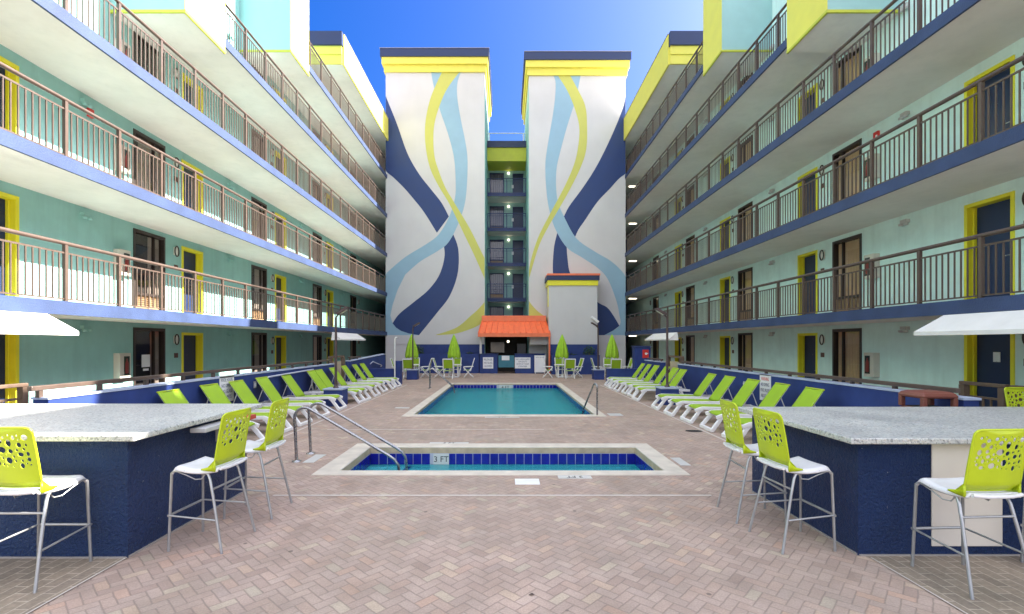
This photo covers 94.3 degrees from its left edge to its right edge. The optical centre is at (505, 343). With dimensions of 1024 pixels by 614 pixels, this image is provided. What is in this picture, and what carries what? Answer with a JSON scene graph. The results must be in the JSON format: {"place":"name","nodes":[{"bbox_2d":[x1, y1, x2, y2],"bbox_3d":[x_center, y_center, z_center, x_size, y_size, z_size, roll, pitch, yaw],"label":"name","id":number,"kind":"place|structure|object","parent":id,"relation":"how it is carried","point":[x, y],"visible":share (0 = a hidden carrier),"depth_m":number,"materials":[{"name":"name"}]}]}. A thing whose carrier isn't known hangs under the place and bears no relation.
{"place":"outdoors","nodes":[
{"label":"outdoors","id":0,"kind":"place"},
{"bbox_2d":[0,311,78,335],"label":"patio umbrella","id":1,"kind":"object","parent":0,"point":[25,323],"visible":1,"depth_m":7.72,"materials":[{"name":"white fabric"}]},
{"bbox_2d":[379,47,492,371],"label":"mural tower","id":2,"kind":"structure","parent":0,"point":[439,104],"depth_m":31.80,"materials":[{"name":"white paint"}]},
{"bbox_2d":[29,367,964,613],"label":"deck","id":3,"kind":"structure","parent":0,"point":[499,554],"depth_m":4.58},
{"bbox_2d":[0,383,28,403],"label":"walkway railing","id":4,"kind":"object","parent":3,"relation":"on","point":[22,395],"visible":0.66,"depth_m":7.82,"materials":[{"name":"brown wood"}]},
{"bbox_2d":[0,0,388,403],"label":"hotel wing","id":5,"kind":"structure","parent":3,"relation":"on","point":[63,52],"depth_m":13.28,"materials":[{"name":"white paint"}]},
{"bbox_2d":[0,334,18,403],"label":"door","id":6,"kind":"structure","parent":5,"relation":"in","point":[9,343],"depth_m":9.48,"materials":[{"name":"yellow paint"}]},
{"bbox_2d":[0,191,18,296],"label":"door","id":7,"kind":"structure","parent":5,"relation":"in","point":[9,204],"depth_m":9.46,"materials":[{"name":"blue paint"}]},
{"bbox_2d":[0,56,18,132],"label":"door","id":8,"kind":"structure","parent":5,"relation":"in","point":[4,72],"depth_m":9.46,"materials":[{"name":"blue paint"}]},
{"bbox_2d":[133,31,163,83],"bbox_3d":[-9.875,-7.145,13.070,0.190,2.290,1.160,0,0,0],"label":"window","id":9,"kind":"structure","parent":5,"relation":"in","point":[134,33],"depth_m":13.15,"materials":[{"name":"brown glass"}]},
{"bbox_2d":[133,327,164,385],"bbox_3d":[-9.875,0.725,13.070,0.190,2.290,1.160,0,0,0],"label":"window","id":10,"kind":"structure","parent":5,"relation":"in","point":[146,341],"depth_m":13.27,"materials":[{"name":"black glass"}]},
{"bbox_2d":[133,228,164,310],"bbox_3d":[-9.875,-1.885,13.070,0.190,2.290,1.160,0,0,0],"label":"window","id":11,"kind":"structure","parent":5,"relation":"in","point":[148,246],"depth_m":13.17,"materials":[{"name":"brown glass"}]},
{"bbox_2d":[133,128,164,195],"bbox_3d":[-9.875,-4.505,13.070,0.190,2.290,1.160,0,0,0],"label":"window","id":12,"kind":"structure","parent":5,"relation":"in","point":[136,133],"depth_m":13.13,"materials":[{"name":"brown glass"}]},
{"bbox_2d":[181,332,202,379],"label":"door","id":13,"kind":"structure","parent":5,"relation":"in","point":[191,343],"depth_m":15.06,"materials":[{"name":"blue paint"}]},
{"bbox_2d":[181,246,202,313],"bbox_3d":[-9.913,-1.840,14.850,0.275,2.200,1.000,0,0,0],"label":"door","id":14,"kind":"structure","parent":5,"relation":"in","point":[191,259],"depth_m":15.06,"materials":[{"name":"blue paint"}]},
{"bbox_2d":[181,159,202,212],"bbox_3d":[-9.913,-4.460,14.850,0.275,2.200,1.000,0,0,0],"label":"door","id":15,"kind":"structure","parent":5,"relation":"in","point":[184,169],"depth_m":15.02,"materials":[{"name":"blue paint"}]},
{"bbox_2d":[0,61,385,291],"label":"balcony railing","id":16,"kind":"object","parent":5,"relation":"on","point":[326,257],"visible":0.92,"depth_m":10.95,"materials":[{"name":"brown metal"}]},
{"bbox_2d":[0,226,385,331],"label":"balcony railing","id":17,"kind":"object","parent":5,"relation":"on","point":[326,315],"visible":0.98,"depth_m":10.95,"materials":[{"name":"brown metal"}]},
{"bbox_2d":[183,73,202,112],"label":"door","id":18,"kind":"structure","parent":5,"relation":"in","point":[183,73],"depth_m":15.09,"materials":[{"name":"yellow paint"}]},
{"bbox_2d":[53,0,385,250],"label":"balcony railing","id":19,"kind":"object","parent":5,"relation":"on","point":[326,197],"visible":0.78,"depth_m":12.98,"materials":[{"name":"brown metal"}]},
{"bbox_2d":[251,332,266,371],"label":"window","id":20,"kind":"structure","parent":5,"relation":"in","point":[258,340],"depth_m":19.03,"materials":[{"name":"brown glass"}]},
{"bbox_2d":[251,265,266,319],"bbox_3d":[-9.875,-1.885,18.870,0.190,2.290,1.160,0,0,0],"label":"window","id":21,"kind":"structure","parent":5,"relation":"in","point":[258,274],"depth_m":18.96,"materials":[{"name":"brown glass"}]},
{"bbox_2d":[251,196,266,238],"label":"window","id":22,"kind":"structure","parent":5,"relation":"in","point":[253,199],"depth_m":18.94,"materials":[{"name":"brown glass"}]},
{"bbox_2d":[275,335,285,368],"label":"door","id":23,"kind":"structure","parent":5,"relation":"in","point":[280,341],"depth_m":21.01,"materials":[{"name":"blue paint"}]},
{"bbox_2d":[275,274,285,321],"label":"door","id":24,"kind":"structure","parent":5,"relation":"in","point":[280,281],"depth_m":20.92,"materials":[{"name":"blue paint"}]},
{"bbox_2d":[225,2,385,210],"bbox_3d":[-8.040,-9.199,22.570,0.072,1.098,18.260,0,0,0],"label":"balcony railing","id":25,"kind":"object","parent":5,"relation":"on","point":[326,138],"visible":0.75,"depth_m":18.24,"materials":[{"name":"brown metal"}]},
{"bbox_2d":[313,335,321,364],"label":"window","id":26,"kind":"structure","parent":5,"relation":"in","point":[317,339],"depth_m":24.89,"materials":[{"name":"brown glass"}]},
{"bbox_2d":[309,40,385,170],"bbox_3d":[-8.040,-11.809,25.425,0.072,1.098,12.550,0,0,0],"label":"balcony railing","id":27,"kind":"object","parent":5,"relation":"on","point":[326,80],"visible":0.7,"depth_m":23.20,"materials":[{"name":"brown metal"}]},
{"bbox_2d":[30,354,384,403],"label":"pool wall","id":28,"kind":"structure","parent":3,"relation":"on","point":[191,391],"depth_m":9.98,"materials":[{"name":"blue paint"}]},
{"bbox_2d":[27,359,330,397],"bbox_3d":[-6.620,0.685,12.250,0.070,0.170,11.300,0,0,0],"label":"wall handrail","id":29,"kind":"object","parent":28,"relation":"on","point":[38,389],"depth_m":8.71,"materials":[{"name":"brown metal"}]},
{"bbox_2d":[219,374,233,400],"bbox_3d":[-6.490,1.050,11.050,0.014,0.620,0.560,0,0,0],"label":"pool rules sign","id":30,"kind":"object","parent":28,"relation":"attached to","point":[226,387],"visible":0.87,"depth_m":11.07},
{"bbox_2d":[156,389,264,441],"bbox_3d":[-5.601,1.415,8.996,1.805,1.055,0.679,0,0,1],"label":"sun lounger","id":31,"kind":"object","parent":3,"relation":"on","point":[175,396],"visible":0.18,"depth_m":9.12,"materials":[{"name":"green plastic"}]},
{"bbox_2d":[167,407,255,554],"bbox_3d":[-2.855,1.289,4.629,0.554,1.286,0.549,0,0,3],"label":"bar stool","id":32,"kind":"object","parent":3,"relation":"on","point":[229,455],"visible":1,"depth_m":4.52,"materials":[{"name":"yellow metal"}]},
{"bbox_2d":[199,383,292,432],"bbox_3d":[-5.646,1.415,10.268,1.804,1.055,0.679,0,0,3],"label":"sun lounger","id":33,"kind":"object","parent":3,"relation":"on","point":[214,393],"visible":0.3,"depth_m":10.30,"materials":[{"name":"green plastic"}]},
{"bbox_2d":[223,398,292,518],"bbox_3d":[-2.845,1.289,5.471,0.554,1.286,0.549,0,0,-2],"label":"bar stool","id":34,"kind":"object","parent":3,"relation":"on","point":[273,438],"visible":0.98,"depth_m":5.38,"materials":[{"name":"grey metal"}]},
{"bbox_2d":[228,380,312,426],"bbox_3d":[-5.632,1.415,11.310,1.805,1.055,0.679,0,0,0],"label":"sun lounger","id":35,"kind":"object","parent":3,"relation":"on","point":[242,390],"visible":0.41,"depth_m":11.26,"materials":[{"name":"green plastic"}]},
{"bbox_2d":[255,376,329,418],"bbox_3d":[-5.634,1.415,12.485,1.804,1.055,0.679,0,0,0],"label":"sun lounger","id":36,"kind":"object","parent":3,"relation":"on","point":[269,389],"visible":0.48,"depth_m":12.44,"materials":[{"name":"green plastic"}]},
{"bbox_2d":[281,374,346,410],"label":"sun lounger","id":37,"kind":"object","parent":3,"relation":"on","point":[294,387],"visible":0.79,"depth_m":13.77,"materials":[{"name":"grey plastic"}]},
{"bbox_2d":[304,370,364,403],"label":"sun lounger","id":38,"kind":"object","parent":3,"relation":"on","point":[316,379],"visible":0.69,"depth_m":15.28,"materials":[{"name":"green plastic"}]},
{"bbox_2d":[322,307,348,406],"bbox_3d":[-5.237,0.405,14.750,0.686,3.050,0.600,0,0,0],"label":"lamp post","id":39,"kind":"object","parent":3,"relation":"on","point":[341,391],"visible":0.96,"depth_m":14.67,"materials":[{"name":"metal"}]},
{"bbox_2d":[312,369,370,400],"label":"sun lounger","id":40,"kind":"object","parent":3,"relation":"on","point":[324,378],"visible":0.5,"depth_m":16.05,"materials":[{"name":"green plastic"}]},
{"bbox_2d":[292,406,399,469],"bbox_3d":[-2.606,1.768,7.760,1.779,1.483,0.150,0,0,0],"label":"pool handrail","id":41,"kind":"object","parent":3,"relation":"on","point":[296,460],"visible":0.91,"depth_m":7.74,"materials":[{"name":"metal"}]},
{"bbox_2d":[329,367,380,396],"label":"sun lounger","id":42,"kind":"object","parent":3,"relation":"on","point":[341,381],"visible":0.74,"depth_m":17.37,"materials":[{"name":"grey plastic"}]},
{"bbox_2d":[306,402,407,469],"bbox_3d":[-2.606,1.768,8.320,1.779,1.483,0.150,0,0,0],"label":"pool handrail","id":43,"kind":"object","parent":3,"relation":"on","point":[352,422],"visible":0.86,"depth_m":8.30,"materials":[{"name":"metal"}]},
{"bbox_2d":[338,365,387,392],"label":"sun lounger","id":44,"kind":"object","parent":3,"relation":"on","point":[349,374],"visible":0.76,"depth_m":18.79,"materials":[{"name":"grey plastic"}]},
{"bbox_2d":[368,361,401,384],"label":"cross wall","id":45,"kind":"structure","parent":3,"relation":"on","point":[382,372],"depth_m":22.30,"materials":[{"name":"blue paint"}]},
{"bbox_2d":[406,322,419,379],"bbox_3d":[-4.937,0.405,25.400,0.686,3.050,0.600,0,0,0],"label":"lamp post","id":46,"kind":"object","parent":3,"relation":"on","point":[412,373],"visible":1,"depth_m":25.23,"materials":[{"name":"blue paint"}]},
{"bbox_2d":[415,354,479,372],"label":"planter wall","id":47,"kind":"structure","parent":3,"relation":"on","point":[467,359],"depth_m":30.60,"materials":[{"name":"blue paint"}]},
{"bbox_2d":[26,385,967,613],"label":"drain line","id":48,"kind":"object","parent":3,"relation":"on","point":[489,495],"visible":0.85,"depth_m":6.01,"materials":[{"name":"beige concrete"}]},
{"bbox_2d":[311,443,690,475],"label":"wading pool","id":49,"kind":"structure","parent":3,"relation":"in","point":[519,459],"depth_m":8.76,"materials":[{"name":"blue tile"}]},
{"bbox_2d":[401,383,606,416],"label":"swimming pool","id":50,"kind":"structure","parent":3,"relation":"in","point":[512,400],"depth_m":16.81,"materials":[{"name":"teal liquid"}]},
{"bbox_2d":[487,133,525,315],"bbox_3d":[0.050,-6.912,39.360,2.920,17.685,8.080,0,0,0],"label":"hotel link","id":51,"kind":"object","parent":3,"relation":"on","point":[506,231],"visible":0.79,"depth_m":37.40,"materials":[{"name":"blue paint"}]},
{"bbox_2d":[490,273,503,296],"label":"window","id":52,"kind":"structure","parent":51,"relation":"in","point":[496,279],"depth_m":37.50,"materials":[{"name":"grey glass"}]},
{"bbox_2d":[490,240,503,262],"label":"window","id":53,"kind":"structure","parent":51,"relation":"in","point":[498,253],"depth_m":37.50,"materials":[{"name":"blue paint"}]},
{"bbox_2d":[490,206,503,227],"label":"window","id":54,"kind":"structure","parent":51,"relation":"in","point":[498,218],"depth_m":37.50,"materials":[{"name":"grey glass"}]},
{"bbox_2d":[490,173,503,192],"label":"window","id":55,"kind":"structure","parent":51,"relation":"in","point":[498,183],"depth_m":37.50,"materials":[{"name":"blue paint"}]},
{"bbox_2d":[512,274,522,296],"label":"door","id":56,"kind":"structure","parent":51,"relation":"in","point":[517,286],"depth_m":37.50,"materials":[{"name":"blue paint"}]},
{"bbox_2d":[478,316,550,372],"bbox_3d":[0.518,0.064,31.405,4.601,3.731,2.790,0,0,0],"label":"pool bar hut","id":57,"kind":"object","parent":3,"relation":"on","point":[506,340],"visible":0.97,"depth_m":30.64,"materials":[{"name":"orange metal"}]},
{"bbox_2d":[555,334,568,377],"bbox_3d":[3.178,0.710,26.895,0.747,2.440,0.722,0,0,-22],"label":"patio umbrella","id":58,"kind":"object","parent":3,"relation":"on","point":[561,350],"visible":0.96,"depth_m":26.74,"materials":[{"name":"green fabric"}]},
{"bbox_2d":[545,273,599,373],"bbox_3d":[4.271,-1.244,30.900,3.380,6.349,1.720,0,0,0],"label":"stair shaft","id":59,"kind":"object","parent":3,"relation":"on","point":[571,304],"visible":0.84,"depth_m":30.20,"materials":[{"name":"white paint"}]},
{"bbox_2d":[551,355,599,373],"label":"planter wall","id":60,"kind":"structure","parent":3,"relation":"on","point":[587,367],"depth_m":29.40,"materials":[{"name":"blue paint"}]},
{"bbox_2d":[591,322,604,379],"bbox_3d":[4.877,0.405,25.400,0.686,3.050,0.600,0,0,0],"label":"lamp post","id":61,"kind":"object","parent":3,"relation":"on","point":[597,373],"visible":0.99,"depth_m":25.21,"materials":[{"name":"blue paint"}]},
{"bbox_2d":[605,368,643,383],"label":"cross wall","id":62,"kind":"structure","parent":3,"relation":"on","point":[620,372],"depth_m":22.30,"materials":[{"name":"blue paint"}]},
{"bbox_2d":[613,365,661,391],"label":"sun lounger","id":63,"kind":"object","parent":3,"relation":"on","point":[651,373],"visible":0.65,"depth_m":19.17,"materials":[{"name":"green plastic"}]},
{"bbox_2d":[631,346,651,377],"bbox_3d":[6.620,1.030,23.250,0.840,1.800,0.580,0,0,0],"label":"utility cabinet","id":64,"kind":"object","parent":3,"relation":"on","point":[640,354],"visible":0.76,"depth_m":23.00,"materials":[{"name":"blue paint"}]},
{"bbox_2d":[631,369,689,400],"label":"sun lounger","id":65,"kind":"object","parent":3,"relation":"on","point":[677,378],"visible":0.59,"depth_m":16.14,"materials":[{"name":"green plastic"}]},
{"bbox_2d":[654,308,679,404],"bbox_3d":[5.077,0.405,15.100,0.686,3.050,0.600,0,0,0],"label":"lamp post","id":66,"kind":"object","parent":3,"relation":"on","point":[666,389],"visible":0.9,"depth_m":15.04,"materials":[{"name":"metal"}]},
{"bbox_2d":[651,373,716,409],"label":"sun lounger","id":67,"kind":"object","parent":3,"relation":"on","point":[703,386],"visible":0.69,"depth_m":13.92,"materials":[{"name":"green plastic"}]},
{"bbox_2d":[663,375,735,415],"bbox_3d":[5.258,1.415,12.842,1.804,1.055,0.679,0,0,0],"label":"sun lounger","id":68,"kind":"object","parent":3,"relation":"on","point":[718,393],"visible":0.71,"depth_m":12.80,"materials":[{"name":"green plastic"}]},
{"bbox_2d":[680,379,760,423],"bbox_3d":[5.300,1.415,11.697,1.804,1.055,0.679,0,0,0],"label":"sun lounger","id":69,"kind":"object","parent":3,"relation":"on","point":[745,392],"visible":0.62,"depth_m":11.65,"materials":[{"name":"green plastic"}]},
{"bbox_2d":[699,382,789,431],"bbox_3d":[5.338,1.415,10.572,1.804,1.055,0.679,0,0,2],"label":"sun lounger","id":70,"kind":"object","parent":3,"relation":"on","point":[774,395],"visible":0.45,"depth_m":10.52,"materials":[{"name":"green plastic"}]},
{"bbox_2d":[716,399,786,523],"bbox_3d":[2.745,1.289,5.331,0.554,1.286,0.549,0,0,3],"label":"bar stool","id":71,"kind":"object","parent":3,"relation":"on","point":[734,440],"visible":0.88,"depth_m":5.24,"materials":[{"name":"green metal"}]},
{"bbox_2d":[721,387,824,437],"bbox_3d":[5.333,1.415,9.452,1.804,1.055,0.679,0,0,1],"label":"sun lounger","id":72,"kind":"object","parent":3,"relation":"on","point":[808,396],"visible":0.27,"depth_m":9.41,"materials":[{"name":"green plastic"}]},
{"bbox_2d":[748,408,836,554],"bbox_3d":[2.775,1.289,4.628,0.554,1.286,0.549,0,0,-4],"label":"bar stool","id":73,"kind":"object","parent":3,"relation":"on","point":[772,454],"visible":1,"depth_m":4.52,"materials":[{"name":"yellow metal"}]},
{"bbox_2d":[623,0,1023,406],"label":"hotel wing","id":74,"kind":"structure","parent":3,"relation":"on","point":[978,187],"depth_m":13.11,"materials":[{"name":"white paint"}]},
{"bbox_2d":[626,41,702,170],"bbox_3d":[8.040,-11.809,25.425,0.072,1.098,12.550,0,0,0],"label":"balcony railing","id":75,"kind":"object","parent":74,"relation":"on","point":[633,155],"visible":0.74,"depth_m":24.24,"materials":[{"name":"brown metal"}]},
{"bbox_2d":[686,335,694,364],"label":"window","id":76,"kind":"structure","parent":74,"relation":"in","point":[690,339],"depth_m":25.47,"materials":[{"name":"brown metal"}]},
{"bbox_2d":[686,285,694,325],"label":"window","id":77,"kind":"structure","parent":74,"relation":"in","point":[690,291],"depth_m":25.47,"materials":[{"name":"brown metal"}]},
{"bbox_2d":[626,3,786,210],"bbox_3d":[8.040,-9.199,22.575,0.072,1.098,18.250,0,0,0],"label":"balcony railing","id":78,"kind":"object","parent":74,"relation":"on","point":[632,199],"visible":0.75,"depth_m":17.88,"materials":[{"name":"brown metal"}]},
{"bbox_2d":[720,336,730,368],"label":"door","id":79,"kind":"structure","parent":74,"relation":"in","point":[725,341],"depth_m":21.59,"materials":[{"name":"blue paint"}]},
{"bbox_2d":[720,276,730,322],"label":"door","id":80,"kind":"structure","parent":74,"relation":"in","point":[725,283],"depth_m":21.50,"materials":[{"name":"blue paint"}]},
{"bbox_2d":[738,333,752,371],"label":"window","id":81,"kind":"structure","parent":74,"relation":"in","point":[745,340],"depth_m":19.67,"materials":[{"name":"brown metal"}]},
{"bbox_2d":[738,267,752,320],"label":"window","id":82,"kind":"structure","parent":74,"relation":"in","point":[745,277],"depth_m":19.62,"materials":[{"name":"brown metal"}]},
{"bbox_2d":[738,201,752,241],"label":"window","id":83,"kind":"structure","parent":74,"relation":"in","point":[750,204],"depth_m":19.51,"materials":[{"name":"brown metal"}]},
{"bbox_2d":[626,0,955,250],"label":"balcony railing","id":84,"kind":"object","parent":74,"relation":"on","point":[632,240],"visible":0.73,"depth_m":13.07,"materials":[{"name":"brown metal"}]},
{"bbox_2d":[797,333,817,378],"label":"door","id":85,"kind":"structure","parent":74,"relation":"in","point":[807,343],"depth_m":15.67,"materials":[{"name":"blue paint"}]},
{"bbox_2d":[797,250,817,314],"bbox_3d":[9.912,-1.840,15.450,0.275,2.200,1.000,0,0,0],"label":"door","id":86,"kind":"structure","parent":74,"relation":"in","point":[807,263],"depth_m":15.66,"materials":[{"name":"blue paint"}]},
{"bbox_2d":[797,167,817,217],"bbox_3d":[9.912,-4.460,15.450,0.275,2.200,1.000,0,0,0],"label":"door","id":87,"kind":"structure","parent":74,"relation":"in","point":[807,180],"depth_m":15.57,"materials":[{"name":"blue paint"}]},
{"bbox_2d":[797,83,817,121],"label":"door","id":88,"kind":"structure","parent":74,"relation":"in","point":[816,83],"depth_m":15.57,"materials":[{"name":"blue paint"}]},
{"bbox_2d":[626,55,1023,291],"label":"balcony railing","id":89,"kind":"object","parent":74,"relation":"on","point":[632,282],"visible":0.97,"depth_m":10.56,"materials":[{"name":"brown metal"}]},
{"bbox_2d":[626,224,1023,330],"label":"balcony railing","id":90,"kind":"object","parent":74,"relation":"on","point":[632,323],"visible":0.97,"depth_m":10.56,"materials":[{"name":"brown metal"}]},
{"bbox_2d":[832,328,861,383],"bbox_3d":[9.875,0.725,13.670,0.190,2.290,1.160,0,0,0],"label":"window","id":91,"kind":"structure","parent":74,"relation":"in","point":[846,343],"depth_m":13.79,"materials":[{"name":"brown metal"}]},
{"bbox_2d":[832,233,861,311],"bbox_3d":[9.875,-1.885,13.670,0.190,2.290,1.160,0,0,0],"label":"window","id":92,"kind":"structure","parent":74,"relation":"in","point":[848,250],"depth_m":13.77,"materials":[{"name":"brown metal"}]},
{"bbox_2d":[832,138,861,201],"bbox_3d":[9.875,-4.505,13.670,0.190,2.290,1.160,0,0,0],"label":"door","id":93,"kind":"structure","parent":74,"relation":"in","point":[857,143],"depth_m":13.73,"materials":[{"name":"brown glass"}]},
{"bbox_2d":[836,45,861,92],"bbox_3d":[9.875,-7.145,13.670,0.190,2.290,1.160,0,0,0],"label":"window","id":94,"kind":"structure","parent":74,"relation":"in","point":[839,62],"depth_m":13.81,"materials":[{"name":"brown glass"}]},
{"bbox_2d":[914,310,1023,335],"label":"awning","id":95,"kind":"object","parent":74,"relation":"attached to","point":[1004,322],"visible":1,"depth_m":7.76,"materials":[{"name":"white fabric"}]},
{"bbox_2d":[964,334,1014,406],"bbox_3d":[9.912,0.770,9.650,0.275,2.200,1.000,0,0,0],"label":"door","id":96,"kind":"structure","parent":74,"relation":"in","point":[979,366],"depth_m":9.82,"materials":[{"name":"blue paint"}]},
{"bbox_2d":[964,191,1014,298],"bbox_3d":[9.912,-1.840,9.650,0.275,2.200,1.000,0,0,0],"label":"door","id":97,"kind":"structure","parent":74,"relation":"in","point":[996,212],"depth_m":9.73,"materials":[{"name":"blue paint"}]},
{"bbox_2d":[964,55,1014,146],"bbox_3d":[9.912,-4.460,9.650,0.275,2.200,1.000,0,0,0],"label":"door","id":98,"kind":"structure","parent":74,"relation":"in","point":[1010,70],"depth_m":9.70,"materials":[{"name":"blue paint"}]},
{"bbox_2d":[898,390,957,406],"bbox_3d":[6.160,1.308,6.950,0.510,1.245,0.450,0,0,0],"label":"table","id":99,"kind":"object","parent":3,"relation":"on","point":[927,397],"visible":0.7,"depth_m":6.78,"materials":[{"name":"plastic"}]},
{"bbox_2d":[959,381,1009,406],"bbox_3d":[8.000,1.295,7.970,0.100,1.270,0.780,0,0,0],"label":"walkway railing","id":100,"kind":"object","parent":3,"relation":"on","point":[964,386],"visible":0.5,"depth_m":7.86,"materials":[{"name":"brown wood"}]},
{"bbox_2d":[1004,387,1023,406],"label":"bar stool","id":101,"kind":"object","parent":3,"relation":"on","point":[1010,390],"visible":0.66,"depth_m":6.99,"materials":[{"name":"green plastic"}]},
{"bbox_2d":[0,556,1023,613],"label":"paver strip","id":102,"kind":"object","parent":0,"point":[998,584],"depth_m":3.89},
{"bbox_2d":[0,427,92,592],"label":"bar stool","id":103,"kind":"object","parent":102,"relation":"on","point":[17,480],"visible":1,"depth_m":3.74,"materials":[{"name":"plastic"}]},
{"bbox_2d":[0,404,261,557],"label":"bar counter","id":104,"kind":"object","parent":102,"relation":"on","point":[125,460],"visible":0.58,"depth_m":4.38,"materials":[{"name":"blue paint"}]},
{"bbox_2d":[738,407,1023,555],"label":"bar counter","id":105,"kind":"object","parent":102,"relation":"on","point":[879,462],"visible":0.79,"depth_m":4.32,"materials":[{"name":"blue paint"}]},
{"bbox_2d":[910,429,1023,599],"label":"bar stool","id":106,"kind":"object","parent":102,"relation":"on","point":[985,482],"visible":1,"depth_m":3.65,"materials":[{"name":"yellow metal"}]},
{"bbox_2d":[521,51,631,371],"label":"mural tower","id":107,"kind":"structure","parent":0,"point":[573,108],"depth_m":31.80,"materials":[{"name":"white paint"}]},
{"bbox_2d":[644,360,981,406],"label":"pool wall","id":108,"kind":"structure","parent":0,"point":[839,394],"depth_m":10.32,"materials":[{"name":"blue paint"}]},
{"bbox_2d":[681,361,960,392],"bbox_3d":[6.620,0.720,12.425,0.070,0.120,10.950,0,0,0],"label":"wall handrail","id":109,"kind":"object","parent":108,"relation":"on","point":[895,385],"depth_m":9.17,"materials":[{"name":"brown metal"}]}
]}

